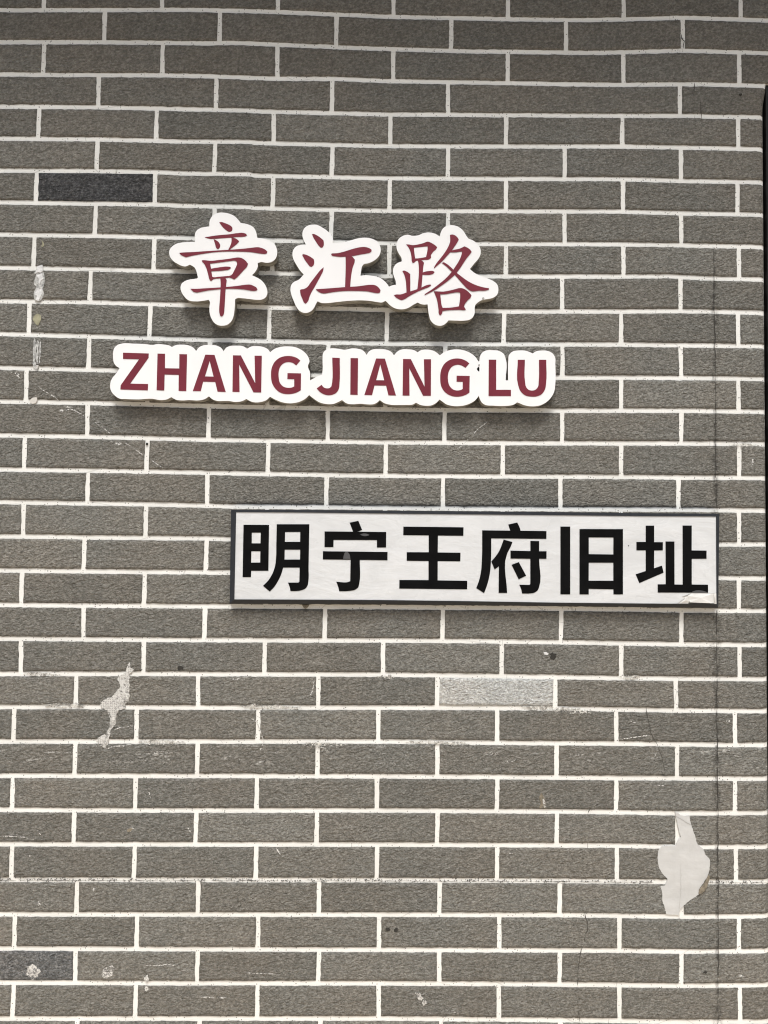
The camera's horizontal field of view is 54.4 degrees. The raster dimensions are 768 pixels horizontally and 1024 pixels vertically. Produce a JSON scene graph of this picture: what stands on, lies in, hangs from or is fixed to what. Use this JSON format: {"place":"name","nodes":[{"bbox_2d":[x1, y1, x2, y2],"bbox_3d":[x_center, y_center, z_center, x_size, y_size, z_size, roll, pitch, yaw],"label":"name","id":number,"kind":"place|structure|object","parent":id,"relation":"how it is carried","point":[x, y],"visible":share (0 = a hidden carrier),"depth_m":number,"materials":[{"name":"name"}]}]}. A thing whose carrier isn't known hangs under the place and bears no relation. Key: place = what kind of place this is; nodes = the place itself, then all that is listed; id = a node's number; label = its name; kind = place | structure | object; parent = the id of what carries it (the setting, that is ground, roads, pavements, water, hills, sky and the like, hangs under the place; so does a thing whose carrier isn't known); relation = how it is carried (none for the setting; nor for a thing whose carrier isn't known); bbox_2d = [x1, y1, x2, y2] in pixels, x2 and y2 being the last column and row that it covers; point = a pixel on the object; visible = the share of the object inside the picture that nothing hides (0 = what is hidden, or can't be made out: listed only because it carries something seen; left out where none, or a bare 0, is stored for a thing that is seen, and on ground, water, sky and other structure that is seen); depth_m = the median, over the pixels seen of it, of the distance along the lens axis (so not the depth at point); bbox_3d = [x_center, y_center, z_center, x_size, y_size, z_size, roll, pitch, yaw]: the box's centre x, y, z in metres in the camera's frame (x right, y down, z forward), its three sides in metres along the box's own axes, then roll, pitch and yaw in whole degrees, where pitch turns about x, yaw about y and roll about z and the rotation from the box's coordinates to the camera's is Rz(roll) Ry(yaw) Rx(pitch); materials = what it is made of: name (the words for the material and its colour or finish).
{"place":"outdoors","nodes":[
{"label":"outdoors","id":0,"kind":"place"},
{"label":"pavement","id":1,"kind":"structure","parent":0,"visible":0},
{"bbox_2d":[0,0,767,1023],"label":"brick wall","id":2,"kind":"structure","parent":1,"relation":"on","point":[216,806],"depth_m":1.57,"materials":[{"name":"brick"}]},
{"bbox_2d":[169,212,278,328],"bbox_3d":[-0.337,-0.507,1.570,0.225,0.239,0.023,1,-2,-1],"label":"character sign","id":3,"kind":"object","parent":2,"relation":"attached to","point":[225,256],"visible":1,"depth_m":1.56,"materials":[{"name":"white plastic"}]},
{"bbox_2d":[110,343,555,407],"bbox_3d":[-0.105,-0.284,1.567,0.928,0.121,0.022,1,-2,-1],"label":"letter sign","id":4,"kind":"object","parent":2,"relation":"attached to","point":[455,378],"visible":1,"depth_m":1.56,"materials":[{"name":"white plastic"}]},
{"bbox_2d":[290,225,497,328],"bbox_3d":[0.022,-0.497,1.575,0.435,0.214,0.024,1,-2,-1],"label":"character sign","id":5,"kind":"object","parent":2,"relation":"attached to","point":[439,279],"visible":1,"depth_m":1.56,"materials":[{"name":"white plastic"}]},
{"bbox_2d":[230,510,718,608],"bbox_3d":[0.191,0.102,1.560,1.018,0.210,0.023,1,-2,-1],"label":"name plate","id":6,"kind":"object","parent":2,"relation":"attached to","point":[304,557],"visible":1,"depth_m":1.55,"materials":[{"name":"white painted metal"},{"name":"black vinyl"}]},
{"bbox_2d":[762,86,767,792],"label":"dark doorway","id":7,"kind":"structure","parent":2,"relation":"attached to","point":[765,169],"depth_m":1.61,"materials":[{"name":"metal"}]}
]}

